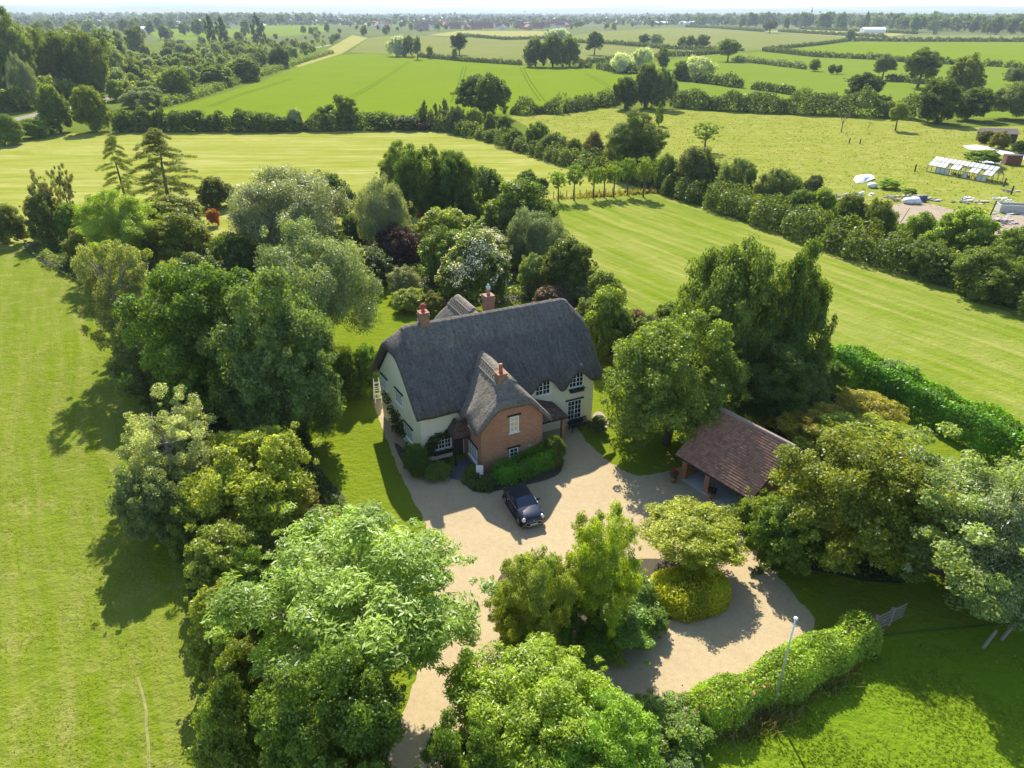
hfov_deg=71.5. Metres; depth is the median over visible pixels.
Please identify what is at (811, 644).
rose hedge
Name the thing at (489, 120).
hedge bush
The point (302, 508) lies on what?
tree
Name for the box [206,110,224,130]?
hedge bush
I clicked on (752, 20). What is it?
treeline tree
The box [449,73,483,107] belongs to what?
oak tree
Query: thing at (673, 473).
plant pot
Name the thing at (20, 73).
tree
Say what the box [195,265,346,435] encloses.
tree
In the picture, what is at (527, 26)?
village house
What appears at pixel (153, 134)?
conifer tree
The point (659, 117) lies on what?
tree
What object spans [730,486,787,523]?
shrub
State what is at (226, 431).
shrub
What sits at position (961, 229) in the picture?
hedge bush
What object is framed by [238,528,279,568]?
shrub
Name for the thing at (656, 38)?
field tree
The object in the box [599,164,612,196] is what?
young tree
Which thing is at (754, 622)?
driveway
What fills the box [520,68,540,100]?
wheel track
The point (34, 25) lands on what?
wood tree
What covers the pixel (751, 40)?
field
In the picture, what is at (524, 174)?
young tree
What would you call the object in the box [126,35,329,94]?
undergrowth
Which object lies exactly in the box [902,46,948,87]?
field tree
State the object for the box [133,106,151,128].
hedge bush
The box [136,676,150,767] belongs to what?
worn path
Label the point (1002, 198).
debris scatter
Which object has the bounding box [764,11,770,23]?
treeline tree
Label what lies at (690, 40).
field tree
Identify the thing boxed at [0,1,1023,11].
sky
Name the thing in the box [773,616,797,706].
flagpole
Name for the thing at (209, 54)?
scrub tree
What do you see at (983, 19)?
treeline tree
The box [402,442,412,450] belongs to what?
climbing plant
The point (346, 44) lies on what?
field
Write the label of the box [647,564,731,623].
golden bush
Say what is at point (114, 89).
scrub tree
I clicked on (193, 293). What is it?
tree
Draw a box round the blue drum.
[920,195,927,201]
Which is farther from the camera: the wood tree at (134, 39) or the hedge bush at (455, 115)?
the wood tree at (134, 39)
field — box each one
[0,128,660,248]
[0,248,201,767]
[150,25,331,41]
[163,53,653,119]
[293,35,366,66]
[350,36,745,63]
[432,31,546,37]
[510,109,1023,215]
[552,193,1023,432]
[567,28,842,49]
[647,52,1023,117]
[764,29,903,37]
[784,42,1023,65]
[890,35,1023,40]
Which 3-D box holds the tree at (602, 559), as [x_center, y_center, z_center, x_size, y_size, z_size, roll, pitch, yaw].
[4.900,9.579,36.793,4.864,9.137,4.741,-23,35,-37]
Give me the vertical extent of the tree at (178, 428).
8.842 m
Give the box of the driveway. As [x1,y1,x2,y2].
[373,397,814,767]
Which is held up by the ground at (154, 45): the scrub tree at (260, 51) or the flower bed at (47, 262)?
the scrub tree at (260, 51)
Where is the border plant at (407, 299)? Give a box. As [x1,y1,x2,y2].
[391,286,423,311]
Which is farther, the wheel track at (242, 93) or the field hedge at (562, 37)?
the field hedge at (562, 37)
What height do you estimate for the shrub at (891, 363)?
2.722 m
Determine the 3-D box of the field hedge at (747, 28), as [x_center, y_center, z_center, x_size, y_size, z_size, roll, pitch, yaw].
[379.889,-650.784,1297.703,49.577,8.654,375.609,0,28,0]
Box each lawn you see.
[307,264,1023,747]
[693,624,1023,767]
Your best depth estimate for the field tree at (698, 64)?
341.14 m
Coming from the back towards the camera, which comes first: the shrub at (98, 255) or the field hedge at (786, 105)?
the field hedge at (786, 105)
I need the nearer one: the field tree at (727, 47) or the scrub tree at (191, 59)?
the scrub tree at (191, 59)
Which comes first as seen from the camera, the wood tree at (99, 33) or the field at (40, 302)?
the field at (40, 302)
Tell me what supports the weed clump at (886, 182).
on the field at (913, 140)
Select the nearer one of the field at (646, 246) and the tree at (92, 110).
the field at (646, 246)
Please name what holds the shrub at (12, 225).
on the field at (353, 158)
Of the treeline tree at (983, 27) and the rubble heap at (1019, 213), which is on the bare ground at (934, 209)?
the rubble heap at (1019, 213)
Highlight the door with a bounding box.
[452,434,462,455]
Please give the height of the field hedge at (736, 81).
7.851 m
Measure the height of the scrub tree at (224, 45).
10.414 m
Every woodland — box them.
[0,11,1015,26]
[320,13,1010,19]
[669,12,1023,30]
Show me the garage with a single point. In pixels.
(731, 456)
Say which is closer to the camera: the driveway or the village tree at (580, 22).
the driveway
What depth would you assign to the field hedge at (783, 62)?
440.94 m
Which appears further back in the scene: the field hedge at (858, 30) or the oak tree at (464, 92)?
the field hedge at (858, 30)
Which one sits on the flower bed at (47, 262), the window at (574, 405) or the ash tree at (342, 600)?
the ash tree at (342, 600)
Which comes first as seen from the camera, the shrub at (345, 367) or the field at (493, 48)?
the shrub at (345, 367)
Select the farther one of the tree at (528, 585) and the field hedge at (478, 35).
the field hedge at (478, 35)
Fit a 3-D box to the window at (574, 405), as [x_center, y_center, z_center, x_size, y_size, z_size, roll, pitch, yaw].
[5.041,2.037,57.377,1.660,1.950,0.160,-13,30,-22]
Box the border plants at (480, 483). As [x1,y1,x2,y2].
[461,470,496,493]
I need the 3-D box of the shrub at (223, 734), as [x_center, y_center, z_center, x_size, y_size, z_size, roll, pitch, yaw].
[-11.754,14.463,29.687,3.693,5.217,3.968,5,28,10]
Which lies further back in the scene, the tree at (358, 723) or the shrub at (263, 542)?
the shrub at (263, 542)
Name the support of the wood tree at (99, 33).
on the ground at (154, 45)
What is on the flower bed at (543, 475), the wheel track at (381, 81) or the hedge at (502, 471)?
the hedge at (502, 471)
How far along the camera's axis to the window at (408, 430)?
54.38 m
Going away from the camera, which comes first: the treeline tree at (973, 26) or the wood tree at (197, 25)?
the wood tree at (197, 25)
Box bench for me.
[569,416,589,432]
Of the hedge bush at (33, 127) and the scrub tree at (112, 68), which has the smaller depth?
the hedge bush at (33, 127)
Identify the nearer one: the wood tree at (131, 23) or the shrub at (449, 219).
the shrub at (449, 219)
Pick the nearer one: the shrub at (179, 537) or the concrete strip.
the shrub at (179, 537)
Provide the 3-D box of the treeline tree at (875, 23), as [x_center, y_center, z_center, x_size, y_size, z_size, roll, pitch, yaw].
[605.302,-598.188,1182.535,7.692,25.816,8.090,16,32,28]
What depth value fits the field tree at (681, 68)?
341.86 m
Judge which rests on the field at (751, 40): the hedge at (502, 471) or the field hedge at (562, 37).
the field hedge at (562, 37)
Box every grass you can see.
[556,187,658,199]
[713,655,879,753]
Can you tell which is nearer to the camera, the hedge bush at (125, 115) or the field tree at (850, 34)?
the hedge bush at (125, 115)
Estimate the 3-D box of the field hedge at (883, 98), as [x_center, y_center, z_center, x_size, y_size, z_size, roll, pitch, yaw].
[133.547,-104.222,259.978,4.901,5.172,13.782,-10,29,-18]
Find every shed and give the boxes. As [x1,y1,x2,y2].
[682,21,696,24]
[859,27,885,32]
[975,128,1019,142]
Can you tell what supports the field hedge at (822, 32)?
on the field at (892, 34)
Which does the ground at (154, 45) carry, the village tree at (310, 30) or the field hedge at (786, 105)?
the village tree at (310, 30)
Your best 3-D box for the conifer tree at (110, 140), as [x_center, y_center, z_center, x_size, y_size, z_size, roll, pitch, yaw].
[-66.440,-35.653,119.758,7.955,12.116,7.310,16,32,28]
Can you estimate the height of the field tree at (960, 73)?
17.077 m
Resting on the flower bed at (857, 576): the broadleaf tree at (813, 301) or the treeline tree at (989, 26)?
the broadleaf tree at (813, 301)
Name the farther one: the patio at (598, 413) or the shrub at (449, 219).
the shrub at (449, 219)
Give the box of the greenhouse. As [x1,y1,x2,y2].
[926,156,1003,182]
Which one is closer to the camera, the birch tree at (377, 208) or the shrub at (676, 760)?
the shrub at (676, 760)
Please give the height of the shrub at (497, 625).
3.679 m
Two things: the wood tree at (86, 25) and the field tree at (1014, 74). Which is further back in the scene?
the wood tree at (86, 25)
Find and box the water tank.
[994,202,1023,213]
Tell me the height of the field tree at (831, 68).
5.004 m
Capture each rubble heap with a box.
[879,194,942,202]
[951,198,982,203]
[989,212,1023,216]
[991,217,1019,225]
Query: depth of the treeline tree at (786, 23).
1312.43 m
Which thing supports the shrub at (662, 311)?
on the flower bed at (516, 298)
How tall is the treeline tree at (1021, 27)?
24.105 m
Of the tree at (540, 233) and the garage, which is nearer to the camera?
the garage
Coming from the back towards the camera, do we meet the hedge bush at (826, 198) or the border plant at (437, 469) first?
the hedge bush at (826, 198)
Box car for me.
[502,483,544,526]
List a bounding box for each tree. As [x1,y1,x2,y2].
[0,5,40,89]
[2,50,38,108]
[22,26,39,39]
[22,32,33,41]
[24,26,82,96]
[27,168,61,237]
[30,20,45,30]
[33,82,72,133]
[42,18,55,30]
[45,163,75,204]
[55,30,71,36]
[56,28,71,34]
[58,30,119,92]
[63,24,77,32]
[65,20,79,29]
[68,84,111,132]
[69,239,163,350]
[71,188,165,252]
[80,18,95,32]
[90,27,119,52]
[91,37,127,71]
[95,135,147,196]
[105,79,126,100]
[106,248,180,329]
[107,68,128,79]
[108,20,117,29]
[109,28,123,44]
[110,66,127,77]
[110,382,217,488]
[111,260,274,418]
[114,37,126,57]
[116,78,133,89]
[116,127,207,203]
[117,17,128,32]
[123,25,145,53]
[125,57,146,72]
[125,63,143,76]
[126,19,138,28]
[131,211,217,267]
[132,17,141,25]
[135,80,152,87]
[138,44,150,55]
[139,17,147,25]
[139,29,146,38]
[140,57,153,67]
[144,19,154,33]
[146,194,212,223]
[153,16,161,29]
[154,74,170,96]
[155,58,168,67]
[155,67,167,78]
[158,23,168,38]
[158,49,164,56]
[162,41,173,48]
[163,27,173,38]
[163,47,172,54]
[164,421,321,547]
[165,59,171,66]
[167,19,175,28]
[170,56,180,65]
[171,52,184,57]
[174,43,189,53]
[176,328,238,426]
[177,60,195,68]
[178,23,186,34]
[179,54,199,66]
[180,64,199,83]
[183,45,194,54]
[185,23,190,31]
[190,17,203,35]
[193,64,202,73]
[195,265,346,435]
[197,36,206,43]
[200,47,210,56]
[200,499,500,698]
[203,13,216,42]
[203,61,210,68]
[204,51,214,60]
[206,58,214,64]
[208,42,222,54]
[214,16,228,44]
[214,55,227,65]
[221,62,232,77]
[222,42,231,53]
[225,163,354,252]
[225,485,339,552]
[226,40,235,50]
[229,48,234,55]
[232,41,247,52]
[233,31,243,40]
[233,45,246,56]
[240,19,250,33]
[240,26,246,36]
[246,46,255,54]
[248,638,406,767]
[249,13,266,44]
[249,56,259,66]
[252,212,383,335]
[253,47,267,64]
[254,53,263,65]
[265,38,271,44]
[285,44,299,58]
[289,39,297,47]
[298,41,310,51]
[300,25,306,32]
[308,26,313,35]
[313,31,318,38]
[323,23,329,31]
[333,33,341,39]
[351,172,412,245]
[360,25,366,35]
[375,139,423,186]
[382,26,387,33]
[385,35,404,55]
[390,143,448,221]
[401,34,414,56]
[408,22,413,29]
[412,35,421,59]
[414,705,512,767]
[425,45,432,58]
[427,149,482,211]
[435,631,621,767]
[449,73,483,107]
[450,32,467,54]
[452,47,456,58]
[471,72,511,114]
[471,165,503,209]
[481,176,559,235]
[482,544,578,646]
[501,206,565,262]
[517,169,539,184]
[522,37,544,66]
[531,685,667,767]
[538,178,549,189]
[539,238,597,287]
[540,33,565,66]
[543,27,570,37]
[547,168,567,201]
[561,34,582,66]
[564,498,646,637]
[566,164,583,199]
[577,20,583,27]
[585,31,603,54]
[585,162,605,197]
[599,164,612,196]
[599,306,752,451]
[602,109,670,166]
[608,161,621,196]
[609,51,634,72]
[611,22,616,29]
[611,76,641,109]
[619,157,638,194]
[631,46,653,65]
[632,156,656,196]
[635,61,659,107]
[636,125,661,167]
[637,495,749,576]
[638,33,650,43]
[649,19,654,26]
[649,33,664,43]
[649,67,678,108]
[654,102,664,125]
[655,46,669,67]
[667,233,808,401]
[672,60,687,79]
[677,36,686,46]
[685,35,694,46]
[685,54,719,77]
[692,121,723,149]
[694,34,710,47]
[715,38,742,60]
[726,338,834,428]
[738,17,745,26]
[746,12,758,26]
[748,423,970,575]
[751,236,838,379]
[762,19,778,32]
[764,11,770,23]
[765,401,851,449]
[783,16,789,28]
[790,13,800,26]
[790,407,932,481]
[797,11,802,26]
[802,12,813,26]
[809,58,821,70]
[816,11,832,28]
[828,64,836,73]
[830,386,909,425]
[834,11,848,27]
[836,64,842,72]
[838,111,849,131]
[839,18,846,27]
[843,72,885,103]
[844,27,856,40]
[864,11,869,26]
[872,53,897,79]
[873,17,877,26]
[886,12,894,25]
[888,13,900,28]
[889,102,910,130]
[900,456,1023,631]
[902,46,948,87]
[909,15,921,30]
[915,77,963,122]
[924,13,937,29]
[933,19,938,34]
[945,52,987,92]
[949,16,961,30]
[954,86,997,118]
[967,14,973,20]
[968,19,979,32]
[979,16,987,29]
[980,19,991,32]
[986,18,996,33]
[990,16,1006,33]
[992,81,1023,117]
[1002,65,1023,82]
[1007,17,1019,34]
[1017,17,1023,33]
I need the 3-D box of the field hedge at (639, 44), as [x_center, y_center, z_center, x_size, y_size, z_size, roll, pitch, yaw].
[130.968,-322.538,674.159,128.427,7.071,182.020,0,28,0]
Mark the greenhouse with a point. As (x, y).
(975, 168)
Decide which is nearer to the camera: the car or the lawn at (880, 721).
the lawn at (880, 721)
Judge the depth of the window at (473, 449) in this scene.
52.33 m
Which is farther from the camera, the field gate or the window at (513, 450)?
the window at (513, 450)
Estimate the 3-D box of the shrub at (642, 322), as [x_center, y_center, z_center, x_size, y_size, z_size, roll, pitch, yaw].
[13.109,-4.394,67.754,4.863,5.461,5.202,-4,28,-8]
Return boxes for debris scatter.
[992,197,1007,199]
[1002,189,1019,192]
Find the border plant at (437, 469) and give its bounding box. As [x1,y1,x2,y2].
[421,459,453,481]
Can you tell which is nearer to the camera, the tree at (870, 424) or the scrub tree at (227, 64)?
the tree at (870, 424)
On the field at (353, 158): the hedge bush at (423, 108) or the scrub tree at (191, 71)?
the hedge bush at (423, 108)
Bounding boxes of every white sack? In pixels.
[868,182,877,187]
[902,197,913,203]
[911,197,920,203]
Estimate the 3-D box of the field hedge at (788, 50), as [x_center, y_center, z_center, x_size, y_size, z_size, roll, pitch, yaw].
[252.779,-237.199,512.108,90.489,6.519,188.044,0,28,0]
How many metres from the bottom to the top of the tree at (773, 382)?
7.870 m
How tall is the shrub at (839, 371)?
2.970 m
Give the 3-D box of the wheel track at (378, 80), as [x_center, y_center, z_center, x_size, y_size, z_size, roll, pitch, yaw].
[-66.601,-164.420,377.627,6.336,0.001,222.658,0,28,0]
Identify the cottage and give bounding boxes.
[371,284,602,474]
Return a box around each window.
[380,372,387,392]
[394,386,403,408]
[403,419,413,443]
[429,436,451,451]
[468,438,477,464]
[507,413,520,434]
[507,445,520,464]
[534,381,550,397]
[566,396,583,421]
[568,373,583,389]
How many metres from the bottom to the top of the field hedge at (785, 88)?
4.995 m
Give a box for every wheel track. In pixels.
[206,79,287,106]
[211,79,291,106]
[350,61,407,96]
[354,61,410,96]
[450,66,463,101]
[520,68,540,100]
[523,68,544,100]
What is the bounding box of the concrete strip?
[964,145,1023,158]
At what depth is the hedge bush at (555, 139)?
162.69 m
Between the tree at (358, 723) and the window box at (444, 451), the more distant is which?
the window box at (444, 451)
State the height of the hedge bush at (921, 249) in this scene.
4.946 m
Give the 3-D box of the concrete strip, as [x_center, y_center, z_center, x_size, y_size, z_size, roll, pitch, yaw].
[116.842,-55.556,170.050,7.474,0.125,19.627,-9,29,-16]
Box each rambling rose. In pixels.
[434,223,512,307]
[483,226,518,264]
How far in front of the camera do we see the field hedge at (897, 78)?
335.24 m
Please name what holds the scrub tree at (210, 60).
on the ground at (154, 45)
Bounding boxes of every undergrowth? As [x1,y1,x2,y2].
[1,22,135,109]
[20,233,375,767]
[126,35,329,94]
[356,224,626,309]
[750,395,923,581]
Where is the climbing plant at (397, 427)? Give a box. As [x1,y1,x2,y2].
[380,389,405,437]
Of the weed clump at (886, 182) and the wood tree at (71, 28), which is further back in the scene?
the wood tree at (71, 28)
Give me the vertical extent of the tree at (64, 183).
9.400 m
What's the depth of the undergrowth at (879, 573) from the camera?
43.05 m
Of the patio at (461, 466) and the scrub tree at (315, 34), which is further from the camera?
the scrub tree at (315, 34)
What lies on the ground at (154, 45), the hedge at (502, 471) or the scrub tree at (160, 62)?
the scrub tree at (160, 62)
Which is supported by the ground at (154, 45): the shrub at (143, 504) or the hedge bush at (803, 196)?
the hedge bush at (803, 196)
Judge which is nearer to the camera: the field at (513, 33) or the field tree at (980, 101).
the field tree at (980, 101)
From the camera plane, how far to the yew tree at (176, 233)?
90.92 m
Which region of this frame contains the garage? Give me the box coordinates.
[675,405,812,512]
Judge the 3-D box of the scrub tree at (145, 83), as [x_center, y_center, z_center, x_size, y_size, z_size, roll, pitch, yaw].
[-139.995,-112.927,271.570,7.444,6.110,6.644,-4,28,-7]
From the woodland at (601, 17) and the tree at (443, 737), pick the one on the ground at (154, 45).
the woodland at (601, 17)
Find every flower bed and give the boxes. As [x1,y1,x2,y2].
[22,241,388,766]
[359,229,624,370]
[395,443,449,476]
[463,455,562,492]
[494,559,718,660]
[758,393,922,582]
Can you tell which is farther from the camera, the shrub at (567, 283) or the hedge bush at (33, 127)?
the hedge bush at (33, 127)
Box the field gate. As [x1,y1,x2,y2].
[874,603,907,626]
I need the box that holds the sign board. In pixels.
[476,465,482,477]
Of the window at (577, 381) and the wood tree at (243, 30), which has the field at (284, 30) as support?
the wood tree at (243, 30)
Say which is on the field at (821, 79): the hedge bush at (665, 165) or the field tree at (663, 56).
the field tree at (663, 56)
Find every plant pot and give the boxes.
[669,466,678,482]
[707,484,717,498]
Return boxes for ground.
[0,15,1023,708]
[890,203,1023,234]
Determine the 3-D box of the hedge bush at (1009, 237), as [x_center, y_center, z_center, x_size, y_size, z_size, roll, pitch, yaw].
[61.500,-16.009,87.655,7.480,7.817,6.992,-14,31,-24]
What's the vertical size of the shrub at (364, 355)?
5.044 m
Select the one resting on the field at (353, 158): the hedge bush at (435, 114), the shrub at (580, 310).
the hedge bush at (435, 114)
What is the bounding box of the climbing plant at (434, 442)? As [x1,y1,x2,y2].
[425,430,450,461]
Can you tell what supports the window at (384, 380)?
in the cottage
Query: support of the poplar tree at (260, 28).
on the ground at (154, 45)
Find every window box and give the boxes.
[433,447,453,456]
[566,417,582,424]
[569,386,584,393]
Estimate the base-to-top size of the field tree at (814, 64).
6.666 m
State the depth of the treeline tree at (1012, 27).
997.68 m
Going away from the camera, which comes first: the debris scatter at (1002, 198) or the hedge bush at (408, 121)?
the debris scatter at (1002, 198)
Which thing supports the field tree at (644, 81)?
on the ground at (154, 45)
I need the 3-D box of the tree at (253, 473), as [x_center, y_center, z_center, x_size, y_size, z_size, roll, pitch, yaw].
[-17.328,6.417,45.127,9.771,7.193,9.550,9,29,16]
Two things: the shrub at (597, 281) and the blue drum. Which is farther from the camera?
the blue drum
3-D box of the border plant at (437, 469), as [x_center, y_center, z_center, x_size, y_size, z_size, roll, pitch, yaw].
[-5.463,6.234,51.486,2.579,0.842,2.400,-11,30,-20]
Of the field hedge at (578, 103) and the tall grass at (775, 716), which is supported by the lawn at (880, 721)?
the tall grass at (775, 716)
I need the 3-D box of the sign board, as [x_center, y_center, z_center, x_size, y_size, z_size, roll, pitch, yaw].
[-2.307,6.357,50.870,0.520,1.350,0.085,2,28,4]
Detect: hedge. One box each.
[109,108,426,132]
[142,25,229,28]
[155,49,333,106]
[164,39,184,43]
[418,52,522,64]
[425,115,662,190]
[457,32,546,39]
[491,441,558,485]
[509,88,619,114]
[545,29,576,40]
[577,37,744,50]
[577,55,615,63]
[577,60,592,67]
[596,59,644,73]
[654,47,721,56]
[659,173,1023,316]
[671,86,919,118]
[672,69,744,87]
[675,609,886,737]
[685,24,763,31]
[730,55,807,68]
[750,80,795,94]
[761,46,1002,66]
[768,38,849,48]
[778,28,887,37]
[800,26,918,33]
[821,91,837,98]
[831,343,1023,471]
[854,35,1023,41]
[866,92,892,102]
[885,73,944,84]
[1004,60,1023,67]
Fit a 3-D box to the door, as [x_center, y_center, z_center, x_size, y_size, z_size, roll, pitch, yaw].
[-4.108,4.454,53.742,0.850,2.050,0.056,-13,30,-22]
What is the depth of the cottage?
53.20 m
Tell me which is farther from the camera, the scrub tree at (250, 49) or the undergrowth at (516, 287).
the scrub tree at (250, 49)
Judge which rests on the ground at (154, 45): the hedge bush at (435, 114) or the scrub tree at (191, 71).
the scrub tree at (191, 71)
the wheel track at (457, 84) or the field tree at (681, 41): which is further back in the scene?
the field tree at (681, 41)
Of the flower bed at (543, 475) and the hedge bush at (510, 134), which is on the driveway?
the flower bed at (543, 475)
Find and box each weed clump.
[878,177,902,187]
[901,188,917,194]
[963,149,1003,162]
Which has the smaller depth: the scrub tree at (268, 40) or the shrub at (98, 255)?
the shrub at (98, 255)
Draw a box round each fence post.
[981,629,997,648]
[1000,620,1018,640]
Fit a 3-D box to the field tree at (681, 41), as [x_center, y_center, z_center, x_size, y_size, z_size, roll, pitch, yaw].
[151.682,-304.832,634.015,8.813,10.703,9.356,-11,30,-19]
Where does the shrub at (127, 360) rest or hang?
on the flower bed at (47, 262)
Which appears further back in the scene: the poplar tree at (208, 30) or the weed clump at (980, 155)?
the poplar tree at (208, 30)
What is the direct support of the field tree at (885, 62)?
on the field at (821, 79)
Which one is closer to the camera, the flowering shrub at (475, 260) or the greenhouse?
the flowering shrub at (475, 260)
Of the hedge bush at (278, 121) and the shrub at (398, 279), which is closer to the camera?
the shrub at (398, 279)
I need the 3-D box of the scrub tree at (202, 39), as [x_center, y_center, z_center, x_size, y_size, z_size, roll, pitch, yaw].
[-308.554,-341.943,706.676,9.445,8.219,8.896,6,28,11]
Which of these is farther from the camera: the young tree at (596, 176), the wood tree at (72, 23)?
the wood tree at (72, 23)
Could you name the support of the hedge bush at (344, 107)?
on the field at (353, 158)
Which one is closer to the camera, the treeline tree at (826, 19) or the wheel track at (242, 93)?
the wheel track at (242, 93)
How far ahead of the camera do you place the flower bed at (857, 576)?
42.74 m
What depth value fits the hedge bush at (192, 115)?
197.57 m
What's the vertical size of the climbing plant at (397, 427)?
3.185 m
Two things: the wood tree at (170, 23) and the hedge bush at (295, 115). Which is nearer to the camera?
the hedge bush at (295, 115)
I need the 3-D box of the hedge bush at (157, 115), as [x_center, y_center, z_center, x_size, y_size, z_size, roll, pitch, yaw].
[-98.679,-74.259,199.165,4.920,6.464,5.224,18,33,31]
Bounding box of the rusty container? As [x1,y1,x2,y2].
[1002,154,1023,164]
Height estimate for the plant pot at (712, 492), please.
1.053 m
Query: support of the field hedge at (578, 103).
on the ground at (154, 45)
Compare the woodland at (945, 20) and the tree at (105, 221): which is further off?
the woodland at (945, 20)
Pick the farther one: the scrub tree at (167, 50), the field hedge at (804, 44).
the field hedge at (804, 44)
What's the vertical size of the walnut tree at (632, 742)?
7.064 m
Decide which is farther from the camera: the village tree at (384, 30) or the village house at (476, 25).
the village house at (476, 25)
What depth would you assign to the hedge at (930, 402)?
57.05 m
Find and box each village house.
[383,22,391,27]
[416,23,428,30]
[449,23,460,28]
[464,24,469,29]
[470,22,481,28]
[483,22,493,28]
[497,23,507,27]
[499,24,505,29]
[519,22,529,28]
[524,24,531,29]
[532,22,543,28]
[540,22,549,27]
[553,21,564,27]
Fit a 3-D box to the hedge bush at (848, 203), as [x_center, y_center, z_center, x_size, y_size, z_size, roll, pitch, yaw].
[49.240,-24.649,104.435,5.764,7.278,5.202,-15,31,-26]
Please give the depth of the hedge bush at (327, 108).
200.47 m
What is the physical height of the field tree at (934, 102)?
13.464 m
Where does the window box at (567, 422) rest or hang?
attached to the cottage
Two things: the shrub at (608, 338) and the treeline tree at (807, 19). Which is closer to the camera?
the shrub at (608, 338)
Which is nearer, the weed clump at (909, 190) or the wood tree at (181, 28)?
the weed clump at (909, 190)
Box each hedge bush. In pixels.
[0,89,16,111]
[0,113,26,145]
[19,117,48,137]
[113,109,133,132]
[116,86,166,107]
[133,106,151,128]
[149,107,166,129]
[159,66,194,96]
[163,110,183,131]
[181,109,206,129]
[197,63,235,84]
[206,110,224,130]
[228,56,265,80]
[231,107,249,131]
[249,113,266,130]
[265,45,290,64]
[267,116,288,130]
[286,108,304,127]
[315,104,334,129]
[332,94,358,126]
[363,118,394,128]
[393,115,420,127]
[415,122,430,128]
[418,99,429,128]
[429,103,441,128]
[438,98,448,122]
[445,106,465,128]
[464,107,484,130]
[483,111,495,135]
[496,115,513,131]
[503,128,523,145]
[523,121,551,145]
[538,131,567,155]
[565,138,582,158]
[582,130,604,165]
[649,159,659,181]
[652,152,680,188]
[670,145,720,194]
[712,157,760,196]
[752,167,804,205]
[779,189,816,222]
[801,174,825,192]
[810,186,838,223]
[825,192,868,234]
[861,197,899,245]
[893,211,936,246]
[902,236,957,277]
[918,206,1002,256]
[943,241,1023,303]
[976,130,995,141]
[983,225,1023,286]
[987,130,1011,149]
[1010,140,1023,153]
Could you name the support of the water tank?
on the field at (913, 140)
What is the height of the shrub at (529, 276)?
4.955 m
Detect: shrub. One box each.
[0,202,29,244]
[18,190,59,243]
[50,202,86,239]
[59,224,110,259]
[72,239,146,284]
[104,455,193,544]
[105,317,178,400]
[148,499,209,560]
[151,251,226,275]
[159,375,216,417]
[182,518,271,597]
[182,574,266,679]
[184,671,271,767]
[194,175,234,209]
[194,430,247,472]
[198,634,275,701]
[205,208,222,224]
[206,231,263,279]
[209,643,260,696]
[231,546,296,638]
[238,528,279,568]
[304,169,357,228]
[312,228,347,257]
[331,344,363,399]
[339,212,369,245]
[346,246,398,289]
[352,343,379,394]
[372,221,422,268]
[385,264,420,294]
[401,443,431,476]
[414,205,435,219]
[414,206,477,244]
[417,223,460,282]
[418,289,449,318]
[459,199,485,223]
[464,464,480,478]
[476,213,522,249]
[491,592,524,633]
[493,615,534,651]
[517,252,551,292]
[531,285,573,305]
[535,604,585,649]
[540,434,567,468]
[545,561,589,632]
[555,267,585,301]
[565,280,587,306]
[572,592,660,667]
[574,625,627,667]
[575,297,594,316]
[580,270,626,308]
[582,283,635,355]
[588,414,607,430]
[594,327,624,375]
[612,573,660,607]
[626,308,647,337]
[630,314,666,334]
[634,689,716,762]
[642,603,669,638]
[651,300,682,321]
[658,740,709,767]
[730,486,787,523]
[738,498,822,576]
[824,355,850,390]
[864,358,929,395]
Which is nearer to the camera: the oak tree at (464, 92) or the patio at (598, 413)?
the patio at (598, 413)
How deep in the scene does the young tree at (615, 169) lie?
127.14 m
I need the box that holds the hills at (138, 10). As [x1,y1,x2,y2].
[0,5,1023,15]
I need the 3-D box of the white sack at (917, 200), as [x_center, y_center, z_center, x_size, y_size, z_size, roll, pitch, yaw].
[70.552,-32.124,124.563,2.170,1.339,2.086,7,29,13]
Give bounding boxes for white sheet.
[854,174,874,182]
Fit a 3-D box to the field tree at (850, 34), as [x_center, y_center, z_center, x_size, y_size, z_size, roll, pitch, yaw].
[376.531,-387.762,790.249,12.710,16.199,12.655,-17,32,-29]
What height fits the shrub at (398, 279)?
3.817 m
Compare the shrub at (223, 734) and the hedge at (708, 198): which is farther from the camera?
the hedge at (708, 198)
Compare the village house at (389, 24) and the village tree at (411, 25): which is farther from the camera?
the village house at (389, 24)
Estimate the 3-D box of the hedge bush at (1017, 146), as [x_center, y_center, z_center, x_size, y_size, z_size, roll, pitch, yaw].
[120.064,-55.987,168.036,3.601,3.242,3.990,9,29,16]
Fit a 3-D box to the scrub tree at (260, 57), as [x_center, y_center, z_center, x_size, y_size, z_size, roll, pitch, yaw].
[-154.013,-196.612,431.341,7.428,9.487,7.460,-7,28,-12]
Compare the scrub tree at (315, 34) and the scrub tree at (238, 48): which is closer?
the scrub tree at (238, 48)
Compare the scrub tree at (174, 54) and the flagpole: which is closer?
the flagpole
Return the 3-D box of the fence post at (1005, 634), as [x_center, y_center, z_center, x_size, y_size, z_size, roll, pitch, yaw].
[26.521,13.213,37.981,0.603,1.546,0.195,0,28,0]
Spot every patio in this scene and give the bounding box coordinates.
[449,458,472,480]
[593,411,608,430]
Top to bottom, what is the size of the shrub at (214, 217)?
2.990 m

